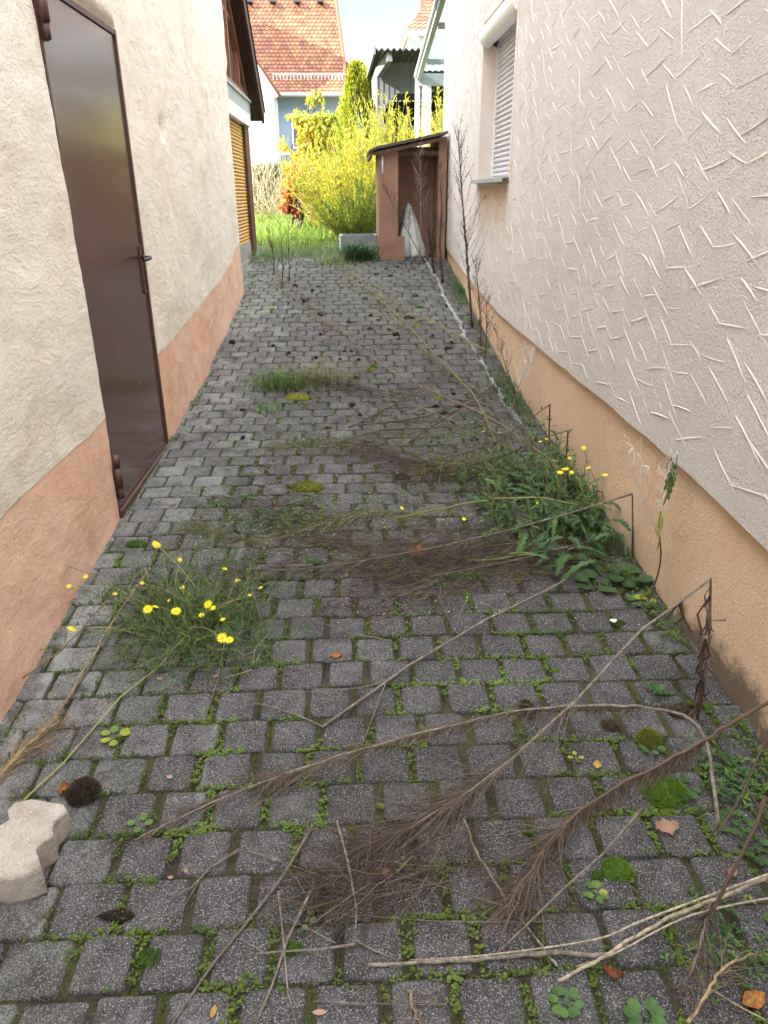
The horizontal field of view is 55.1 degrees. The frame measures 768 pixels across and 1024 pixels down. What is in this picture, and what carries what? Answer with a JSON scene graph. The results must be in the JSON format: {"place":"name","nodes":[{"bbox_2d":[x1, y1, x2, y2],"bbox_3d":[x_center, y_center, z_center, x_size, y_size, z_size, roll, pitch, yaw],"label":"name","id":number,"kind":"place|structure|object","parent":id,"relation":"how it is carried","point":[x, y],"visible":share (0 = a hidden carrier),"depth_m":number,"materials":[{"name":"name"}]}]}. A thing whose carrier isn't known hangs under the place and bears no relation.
{"place":"outdoors","nodes":[
{"label":"outdoors","id":0,"kind":"place"},
{"bbox_2d":[254,205,375,251],"bbox_3d":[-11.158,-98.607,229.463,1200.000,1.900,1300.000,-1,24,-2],"label":"ground","id":1,"kind":"structure","parent":0,"point":[294,240],"depth_m":11.26,"materials":[{"name":"plant"}]},
{"bbox_2d":[0,0,243,722],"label":"plaster house","id":2,"kind":"structure","parent":1,"relation":"on","point":[121,286],"depth_m":3.25,"materials":[{"name":"paint"}]},
{"bbox_2d":[32,0,168,517],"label":"door","id":3,"kind":"structure","parent":2,"relation":"in","point":[80,53],"depth_m":3.45,"materials":[{"name":"brown paint"}]},
{"bbox_2d":[221,0,265,274],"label":"timber annex","id":4,"kind":"object","parent":1,"relation":"on","point":[246,106],"visible":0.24,"depth_m":8.42,"materials":[{"name":"wood"}]},
{"bbox_2d":[221,0,247,96],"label":"gable window","id":5,"kind":"structure","parent":4,"relation":"in","point":[234,72],"depth_m":8.01,"materials":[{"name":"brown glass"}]},
{"bbox_2d":[249,60,281,167],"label":"white house","id":6,"kind":"structure","parent":1,"relation":"on","point":[270,92],"depth_m":24.42,"materials":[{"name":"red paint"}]},
{"bbox_2d":[249,121,290,215],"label":"bare shrub","id":7,"kind":"object","parent":1,"relation":"on","point":[266,186],"visible":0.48,"depth_m":15.51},
{"bbox_2d":[252,168,305,205],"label":"garden wall","id":8,"kind":"structure","parent":1,"relation":"on","point":[273,186],"depth_m":16.40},
{"bbox_2d":[251,162,347,214],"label":"wall ivy","id":9,"kind":"object","parent":8,"relation":"attached to","point":[261,172],"depth_m":16.19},
{"bbox_2d":[252,169,306,220],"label":"bare shrub","id":10,"kind":"object","parent":1,"relation":"on","point":[261,205],"visible":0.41,"depth_m":14.79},
{"bbox_2d":[270,156,318,232],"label":"red shrub","id":11,"kind":"object","parent":1,"relation":"on","point":[288,209],"visible":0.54,"depth_m":12.04,"materials":[{"name":"brown plant"}]},
{"bbox_2d":[247,0,346,163],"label":"tiled house","id":12,"kind":"structure","parent":1,"relation":"on","point":[298,44],"depth_m":28.24,"materials":[{"name":"tile"}]},
{"bbox_2d":[270,75,338,221],"bbox_3d":[-1.359,-6.685,13.585,1.280,2.615,1.126,-14,27,-29],"label":"fruit tree","id":13,"kind":"object","parent":1,"relation":"on","point":[306,124],"visible":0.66,"depth_m":13.26,"materials":[{"name":"yellow plant"}]},
{"bbox_2d":[279,117,387,233],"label":"broom bush","id":14,"kind":"object","parent":1,"relation":"on","point":[345,174],"visible":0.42,"depth_m":11.29,"materials":[{"name":"plant"}]},
{"bbox_2d":[307,170,375,238],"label":"broom bush","id":15,"kind":"object","parent":1,"relation":"on","point":[348,221],"visible":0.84,"depth_m":10.49,"materials":[{"name":"plant"}]},
{"bbox_2d":[329,58,376,187],"bbox_3d":[-0.520,-8.215,16.222,1.642,3.103,1.714,-1,24,-2],"label":"thuja","id":16,"kind":"object","parent":1,"relation":"on","point":[360,82],"visible":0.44,"depth_m":15.75,"materials":[{"name":"green plant"}]},
{"bbox_2d":[337,90,442,216],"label":"broom bush","id":17,"kind":"object","parent":1,"relation":"on","point":[389,133],"visible":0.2,"depth_m":11.18,"materials":[{"name":"plant"}]},
{"bbox_2d":[363,46,443,146],"bbox_3d":[1.319,-8.333,16.907,3.671,3.183,5.708,-1,24,-2],"label":"carport","id":18,"kind":"object","parent":1,"relation":"on","point":[390,73],"visible":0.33,"depth_m":14.52,"materials":[{"name":"metal"}]},
{"bbox_2d":[366,131,447,260],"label":"garden shed","id":19,"kind":"structure","parent":1,"relation":"on","point":[394,166],"depth_m":8.90,"materials":[{"name":"wood"}]},
{"bbox_2d":[397,0,433,100],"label":"yellow house","id":20,"kind":"structure","parent":1,"relation":"on","point":[415,30],"depth_m":24.99,"materials":[{"name":"red ceramic"}]},
{"bbox_2d":[407,35,424,49],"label":"wall","id":21,"kind":"structure","parent":20,"relation":"in","point":[415,41],"depth_m":25.03,"materials":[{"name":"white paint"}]},
{"bbox_2d":[396,86,442,139],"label":"broom bush","id":22,"kind":"object","parent":1,"relation":"on","point":[436,128],"visible":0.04,"depth_m":13.13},
{"bbox_2d":[443,0,767,751],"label":"stucco house","id":23,"kind":"structure","parent":1,"relation":"on","point":[618,150],"depth_m":2.98,"materials":[{"name":"white paint"}]},
{"bbox_2d":[414,0,445,146],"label":"glazed canopy","id":24,"kind":"object","parent":23,"relation":"attached to","point":[431,56],"visible":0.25,"depth_m":11.53,"materials":[{"name":"grey metal"}]},
{"bbox_2d":[471,0,517,183],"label":"window","id":25,"kind":"structure","parent":23,"relation":"in","point":[500,31],"depth_m":6.01,"materials":[{"name":"white paint"}]},
{"bbox_2d":[338,0,418,128],"label":"sky","id":26,"kind":"structure","parent":0,"point":[365,24],"materials":[{"name":"white"}]},
{"bbox_2d":[0,245,767,1023],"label":"paving","id":27,"kind":"structure","parent":0,"point":[176,965],"depth_m":2.24,"materials":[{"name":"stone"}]},
{"bbox_2d":[0,799,72,904],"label":"loose paver","id":28,"kind":"object","parent":27,"relation":"on","point":[34,834],"visible":1,"depth_m":1.80,"materials":[{"name":"stone"}]},
{"bbox_2d":[0,568,149,799],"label":"dry stalk","id":29,"kind":"object","parent":27,"relation":"on","point":[28,747],"visible":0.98,"depth_m":2.19,"materials":[{"name":"plant"}]},
{"bbox_2d":[65,776,102,808],"bbox_3d":[-0.829,0.765,2.024,0.104,0.052,0.104,-1,24,-2],"label":"moss cushion","id":30,"kind":"object","parent":27,"relation":"on","point":[81,791],"visible":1,"depth_m":2.01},
{"bbox_2d":[23,623,195,800],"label":"dry stalk","id":31,"kind":"object","parent":27,"relation":"on","point":[39,785],"visible":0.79,"depth_m":2.20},
{"bbox_2d":[96,909,135,924],"bbox_3d":[-0.624,0.937,1.707,0.096,0.018,0.039,-1,24,-2],"label":"moss cushion","id":32,"kind":"object","parent":27,"relation":"on","point":[111,916],"visible":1,"depth_m":1.71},
{"bbox_2d":[101,725,130,745],"bbox_3d":[-0.817,0.675,2.226,0.085,0.013,0.088,13,27,28],"label":"weed rosette","id":33,"kind":"object","parent":27,"relation":"on","point":[114,728],"visible":1,"depth_m":2.23,"materials":[{"name":"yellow plant"}]},
{"bbox_2d":[133,947,163,973],"bbox_3d":[-0.517,0.984,1.617,0.072,0.018,0.061,-1,24,-2],"label":"moss cushion","id":34,"kind":"object","parent":27,"relation":"on","point":[148,957],"visible":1,"depth_m":1.61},
{"bbox_2d":[65,534,318,698],"bbox_3d":[-0.763,0.304,2.778,0.860,0.297,1.075,-15,27,-30],"label":"ragwort clump","id":35,"kind":"object","parent":27,"relation":"on","point":[198,613],"visible":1,"depth_m":2.69,"materials":[{"name":"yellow plant"}]},
{"bbox_2d":[169,848,239,922],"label":"twig","id":36,"kind":"object","parent":27,"relation":"on","point":[220,861],"visible":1,"depth_m":1.79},
{"bbox_2d":[139,492,311,554],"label":"creeping weed","id":37,"kind":"object","parent":27,"relation":"on","point":[196,530],"visible":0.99,"depth_m":3.32,"materials":[{"name":"green plant"}]},
{"bbox_2d":[171,824,313,1023],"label":"twig","id":38,"kind":"object","parent":27,"relation":"on","point":[251,916],"visible":0.98,"depth_m":1.69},
{"bbox_2d":[228,359,328,397],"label":"grass tuft","id":39,"kind":"object","parent":27,"relation":"on","point":[285,382],"visible":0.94,"depth_m":5.40,"materials":[{"name":"green plant"}]},
{"bbox_2d":[194,495,367,533],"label":"weeds","id":40,"kind":"object","parent":27,"relation":"on","point":[265,524],"visible":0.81,"depth_m":3.48,"materials":[{"name":"green plant"}]},
{"bbox_2d":[245,245,321,272],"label":"grass tuft","id":41,"kind":"object","parent":27,"relation":"on","point":[269,255],"visible":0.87,"depth_m":8.98,"materials":[{"name":"green plant"}]},
{"bbox_2d":[255,891,311,1023],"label":"twig","id":42,"kind":"object","parent":27,"relation":"on","point":[284,949],"visible":1,"depth_m":1.61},
{"bbox_2d":[277,891,296,1023],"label":"twig","id":43,"kind":"object","parent":27,"relation":"on","point":[282,931],"visible":0.95,"depth_m":1.60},
{"bbox_2d":[207,488,383,542],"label":"dry stalk","id":44,"kind":"object","parent":27,"relation":"on","point":[281,510],"visible":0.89,"depth_m":3.50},
{"bbox_2d":[238,915,354,955],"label":"twig","id":45,"kind":"object","parent":27,"relation":"on","point":[324,948],"visible":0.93,"depth_m":1.62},
{"bbox_2d":[239,414,370,464],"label":"creeping weed","id":46,"kind":"object","parent":27,"relation":"on","point":[307,442],"visible":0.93,"depth_m":4.35,"materials":[{"name":"green plant"}]},
{"bbox_2d":[251,246,362,259],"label":"grass tuft","id":47,"kind":"object","parent":27,"relation":"on","point":[313,252],"visible":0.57,"depth_m":9.39,"materials":[{"name":"green plant"}]},
{"bbox_2d":[291,481,325,492],"bbox_3d":[-0.396,-0.134,3.827,0.195,0.036,0.136,-1,24,-2],"label":"moss cushion","id":48,"kind":"object","parent":27,"relation":"on","point":[304,486],"visible":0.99,"depth_m":3.81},
{"bbox_2d":[253,354,399,398],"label":"grass tuft","id":49,"kind":"object","parent":27,"relation":"on","point":[328,373],"visible":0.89,"depth_m":5.45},
{"bbox_2d":[233,470,454,553],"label":"creeping weed","id":50,"kind":"object","parent":27,"relation":"on","point":[355,514],"visible":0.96,"depth_m":3.43,"materials":[{"name":"green plant"}]},
{"bbox_2d":[300,240,397,262],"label":"grass tuft","id":51,"kind":"object","parent":27,"relation":"on","point":[364,252],"visible":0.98,"depth_m":8.92,"materials":[{"name":"green plant"}]},
{"bbox_2d":[339,234,376,253],"bbox_3d":[-0.339,-3.486,9.585,0.485,0.262,0.430,-1,24,-2],"label":"planter trough","id":52,"kind":"object","parent":27,"relation":"on","point":[362,238],"visible":0.56,"depth_m":9.39,"materials":[{"name":"grey concrete"}]},
{"bbox_2d":[177,784,549,960],"bbox_3d":[-0.062,0.830,1.772,0.878,0.153,0.463,-1,24,-2],"label":"dry stalk","id":53,"kind":"object","parent":27,"relation":"on","point":[418,871],"visible":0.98,"depth_m":1.75,"materials":[{"name":"plant"}]},
{"bbox_2d":[335,820,396,960],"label":"twig","id":54,"kind":"object","parent":27,"relation":"on","point":[347,860],"visible":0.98,"depth_m":1.72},
{"bbox_2d":[0,259,767,1023],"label":"plant litter","id":55,"kind":"object","parent":27,"relation":"on","point":[382,605],"visible":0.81,"depth_m":3.19,"materials":[{"name":"plant"}]},
{"bbox_2d":[0,271,767,827],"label":"wall foot growth","id":56,"kind":"object","parent":27,"relation":"on","point":[740,723],"depth_m":2.80,"materials":[{"name":"plant"}]},
{"bbox_2d":[0,339,767,1023],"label":"joint moss","id":57,"kind":"object","parent":27,"relation":"on","point":[454,977],"visible":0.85,"depth_m":2.03,"materials":[{"name":"plant"}]},
{"bbox_2d":[288,367,521,419],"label":"dry stalk","id":58,"kind":"object","parent":27,"relation":"on","point":[357,386],"visible":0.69,"depth_m":5.21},
{"bbox_2d":[322,253,495,443],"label":"dry stalk","id":59,"kind":"object","parent":27,"relation":"on","point":[346,276],"visible":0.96,"depth_m":7.17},
{"bbox_2d":[191,493,633,593],"bbox_3d":[0.146,0.094,3.069,1.876,0.300,0.332,-4,24,-8],"label":"dry stalk","id":60,"kind":"object","parent":27,"relation":"on","point":[329,564],"visible":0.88,"depth_m":3.05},
{"bbox_2d":[400,203,424,257],"bbox_3d":[0.335,-3.503,9.174,0.344,0.635,0.302,-14,27,-28],"label":"plastic sheet","id":61,"kind":"object","parent":27,"relation":"on","point":[414,233],"visible":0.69,"depth_m":9.15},
{"bbox_2d":[380,979,446,1023],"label":"twig","id":62,"kind":"object","parent":27,"relation":"on","point":[411,993],"visible":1,"depth_m":1.52,"materials":[{"name":"wood"}]},
{"bbox_2d":[253,574,575,821],"bbox_3d":[0.293,0.500,2.507,1.350,0.117,0.595,-18,29,-35],"label":"dry stalk","id":63,"kind":"object","parent":27,"relation":"on","point":[327,723],"visible":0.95,"depth_m":2.44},
{"bbox_2d":[243,267,585,489],"bbox_3d":[-0.142,-1.478,6.041,0.766,0.664,6.018,-11,25,-22],"label":"dry stalk","id":64,"kind":"object","parent":27,"relation":"on","point":[514,433],"visible":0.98,"depth_m":6.35,"materials":[{"name":"plant"}]},
{"bbox_2d":[411,133,428,263],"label":"dry weed","id":65,"kind":"object","parent":27,"relation":"on","point":[420,187],"visible":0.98,"depth_m":8.49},
{"bbox_2d":[126,699,719,864],"bbox_3d":[0.112,0.702,2.000,1.579,0.186,0.402,-1,24,-2],"label":"dry stalk","id":66,"kind":"object","parent":27,"relation":"on","point":[282,777],"visible":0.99,"depth_m":2.07,"materials":[{"name":"plant"}]},
{"bbox_2d":[358,387,499,426],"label":"dead branch","id":67,"kind":"object","parent":27,"relation":"on","point":[429,415],"visible":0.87,"depth_m":4.75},
{"bbox_2d":[420,195,438,273],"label":"dry weed","id":68,"kind":"object","parent":27,"relation":"on","point":[429,235],"visible":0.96,"depth_m":8.25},
{"bbox_2d":[373,293,499,356],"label":"dry stalk","id":69,"kind":"object","parent":27,"relation":"on","point":[476,345],"visible":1,"depth_m":6.49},
{"bbox_2d":[241,502,633,601],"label":"dry stalk","id":70,"kind":"object","parent":27,"relation":"on","point":[447,553],"visible":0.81,"depth_m":3.19,"materials":[{"name":"plant"}]},
{"bbox_2d":[431,159,452,282],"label":"dry weed","id":71,"kind":"object","parent":27,"relation":"on","point":[440,257],"visible":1,"depth_m":7.89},
{"bbox_2d":[314,418,575,495],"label":"dry stalk","id":72,"kind":"object","parent":27,"relation":"on","point":[400,460],"visible":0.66,"depth_m":4.07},
{"bbox_2d":[393,567,501,586],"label":"weeds","id":73,"kind":"object","parent":27,"relation":"on","point":[474,573],"visible":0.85,"depth_m":3.01,"materials":[{"name":"green plant"}]},
{"bbox_2d":[408,336,502,409],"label":"creeping weed","id":74,"kind":"object","parent":27,"relation":"on","point":[425,350],"visible":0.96,"depth_m":5.45,"materials":[{"name":"green plant"}]},
{"bbox_2d":[358,818,558,966],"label":"dry stalk","id":75,"kind":"object","parent":27,"relation":"on","point":[472,846],"visible":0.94,"depth_m":1.73,"materials":[{"name":"plant"}]},
{"bbox_2d":[378,401,550,454],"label":"creeping weed","id":76,"kind":"object","parent":27,"relation":"on","point":[440,433],"visible":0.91,"depth_m":4.34,"materials":[{"name":"green plant"}]},
{"bbox_2d":[311,522,619,640],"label":"dry stalk","id":77,"kind":"object","parent":27,"relation":"on","point":[378,575],"visible":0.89,"depth_m":3.01,"materials":[{"name":"plant"}]},
{"bbox_2d":[448,114,485,327],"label":"dry weed","id":78,"kind":"object","parent":27,"relation":"on","point":[466,252],"visible":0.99,"depth_m":6.36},
{"bbox_2d":[382,428,574,493],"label":"creeping weed","id":79,"kind":"object","parent":27,"relation":"on","point":[478,461],"visible":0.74,"depth_m":3.87,"materials":[{"name":"green plant"}]},
{"bbox_2d":[393,430,568,489],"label":"dry stalk","id":80,"kind":"object","parent":27,"relation":"on","point":[496,458],"visible":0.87,"depth_m":3.86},
{"bbox_2d":[469,255,492,349],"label":"dry weed","id":81,"kind":"object","parent":27,"relation":"on","point":[480,311],"visible":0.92,"depth_m":6.04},
{"bbox_2d":[387,496,579,526],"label":"dry stalk","id":82,"kind":"object","parent":27,"relation":"on","point":[445,508],"visible":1,"depth_m":3.36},
{"bbox_2d":[427,404,550,470],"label":"dry stalk","id":83,"kind":"object","parent":27,"relation":"on","point":[483,446],"visible":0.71,"depth_m":4.09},
{"bbox_2d":[368,950,611,966],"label":"dry stalk","id":84,"kind":"object","parent":27,"relation":"on","point":[529,954],"visible":1,"depth_m":1.60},
{"bbox_2d":[297,578,711,909],"bbox_3d":[0.320,0.498,2.032,1.279,0.534,0.508,-17,28,-33],"label":"dry stalk","id":85,"kind":"object","parent":27,"relation":"on","point":[404,828],"visible":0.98,"depth_m":1.94,"materials":[{"name":"plant"}]},
{"bbox_2d":[666,585,725,721],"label":"dead leaf strips","id":86,"kind":"object","parent":85,"relation":"hanging from","point":[701,657],"visible":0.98,"depth_m":2.17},
{"bbox_2d":[476,353,532,424],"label":"grass tuft","id":87,"kind":"object","parent":27,"relation":"on","point":[507,386],"visible":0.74,"depth_m":5.32,"materials":[{"name":"green plant"}]},
{"bbox_2d":[400,406,630,592],"bbox_3d":[0.600,-0.224,3.728,1.074,0.358,1.926,-1,24,-2],"label":"sow thistle clump","id":88,"kind":"object","parent":27,"relation":"on","point":[557,484],"visible":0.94,"depth_m":3.40,"materials":[{"name":"green plant"}]},
{"bbox_2d":[504,344,534,409],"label":"dry weed","id":89,"kind":"object","parent":27,"relation":"on","point":[528,357],"visible":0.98,"depth_m":4.85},
{"bbox_2d":[548,985,583,1017],"bbox_3d":[0.378,1.016,1.524,0.072,0.013,0.066,-1,24,-2],"label":"weed rosette","id":90,"kind":"object","parent":27,"relation":"on","point":[573,994],"visible":1,"depth_m":1.52,"materials":[{"name":"green plant"}]},
{"bbox_2d":[496,808,643,952],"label":"dry stalk","id":91,"kind":"object","parent":27,"relation":"on","point":[632,820],"visible":1,"depth_m":1.74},
{"bbox_2d":[410,873,767,981],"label":"dry stalk","id":92,"kind":"object","parent":27,"relation":"on","point":[744,885],"visible":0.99,"depth_m":1.64,"materials":[{"name":"plant"}]},
{"bbox_2d":[697,736,767,923],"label":"dry stalk","id":93,"kind":"object","parent":92,"relation":"on","point":[761,807],"visible":1,"depth_m":1.66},
{"bbox_2d":[582,880,607,902],"bbox_3d":[0.507,0.904,1.753,0.058,0.011,0.062,12,26,26],"label":"weed rosette","id":94,"kind":"object","parent":27,"relation":"on","point":[597,884],"visible":1,"depth_m":1.75,"materials":[{"name":"green plant"}]},
{"bbox_2d":[573,569,618,591],"bbox_3d":[0.852,0.281,2.972,0.179,0.029,0.156,9,25,21],"label":"weed rosette","id":95,"kind":"object","parent":27,"relation":"on","point":[588,573],"visible":0.93,"depth_m":2.98,"materials":[{"name":"green plant"}]},
{"bbox_2d":[445,700,767,998],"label":"dry stalk","id":96,"kind":"object","parent":27,"relation":"on","point":[555,839],"visible":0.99,"depth_m":1.85,"materials":[{"name":"plant"}]},
{"bbox_2d":[601,856,635,882],"bbox_3d":[0.572,0.876,1.809,0.089,0.030,0.078,-1,24,-2],"label":"moss cushion","id":97,"kind":"object","parent":27,"relation":"on","point":[616,868],"visible":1,"depth_m":1.80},
{"bbox_2d":[607,565,653,587],"bbox_3d":[0.999,0.262,3.005,0.191,0.032,0.189,-1,24,-2],"label":"weed rosette","id":98,"kind":"object","parent":27,"relation":"on","point":[616,577],"visible":1,"depth_m":2.98,"materials":[{"name":"green plant"}]},
{"bbox_2d":[623,997,666,1023],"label":"weed rosette","id":99,"kind":"object","parent":27,"relation":"on","point":[632,1009],"visible":1,"depth_m":1.51,"materials":[{"name":"green plant"}]},
{"bbox_2d":[634,727,662,748],"bbox_3d":[0.791,0.671,2.200,0.087,0.050,0.068,-1,24,-2],"label":"moss cushion","id":100,"kind":"object","parent":27,"relation":"on","point":[649,737],"visible":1,"depth_m":2.19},
{"bbox_2d":[620,435,678,600],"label":"withered vine","id":101,"kind":"object","parent":27,"relation":"on","point":[670,480],"visible":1,"depth_m":2.64,"materials":[{"name":"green plant"}]},
{"bbox_2d":[639,773,691,810],"bbox_3d":[0.773,0.766,2.023,0.148,0.051,0.129,-1,24,-2],"label":"moss cushion","id":102,"kind":"object","parent":27,"relation":"on","point":[664,796],"visible":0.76,"depth_m":2.01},
{"bbox_2d":[656,818,678,834],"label":"fallen leaf","id":103,"kind":"object","parent":27,"relation":"on","point":[665,825],"visible":1,"depth_m":1.92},
{"bbox_2d":[669,774,700,799],"bbox_3d":[0.825,0.762,2.029,0.088,0.016,0.092,-1,24,-2],"label":"weed rosette","id":104,"kind":"object","parent":27,"relation":"on","point":[684,778],"visible":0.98,"depth_m":2.02,"materials":[{"name":"green plant"}]},
{"bbox_2d":[669,901,734,1010],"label":"dry stalk","id":105,"kind":"object","parent":27,"relation":"on","point":[704,929],"visible":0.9,"depth_m":1.61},
{"bbox_2d":[658,875,767,1006],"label":"weeds","id":106,"kind":"object","parent":27,"relation":"on","point":[729,935],"visible":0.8,"depth_m":1.64,"materials":[{"name":"green plant"}]},
{"bbox_2d":[682,728,767,833],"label":"weeds","id":107,"kind":"object","parent":27,"relation":"on","point":[730,774],"visible":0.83,"depth_m":2.06,"materials":[{"name":"green plant"}]},
{"bbox_2d":[683,906,767,1023],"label":"dry stalk","id":108,"kind":"object","parent":27,"relation":"on","point":[710,990],"visible":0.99,"depth_m":1.53,"materials":[{"name":"plant"}]},
{"bbox_2d":[717,807,759,836],"bbox_3d":[0.921,0.813,1.921,0.102,0.023,0.097,15,28,32],"label":"weed rosette","id":109,"kind":"object","parent":27,"relation":"on","point":[737,812],"visible":0.86,"depth_m":1.93,"materials":[{"name":"green plant"}]},
{"bbox_2d":[736,990,764,1008],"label":"fallen leaf","id":110,"kind":"object","parent":27,"relation":"on","point":[748,997],"visible":1,"depth_m":1.53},
{"bbox_2d":[738,834,767,864],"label":"weed rosette","id":111,"kind":"object","parent":27,"relation":"on","point":[759,860],"visible":0.9,"depth_m":1.85,"materials":[{"name":"green plant"}]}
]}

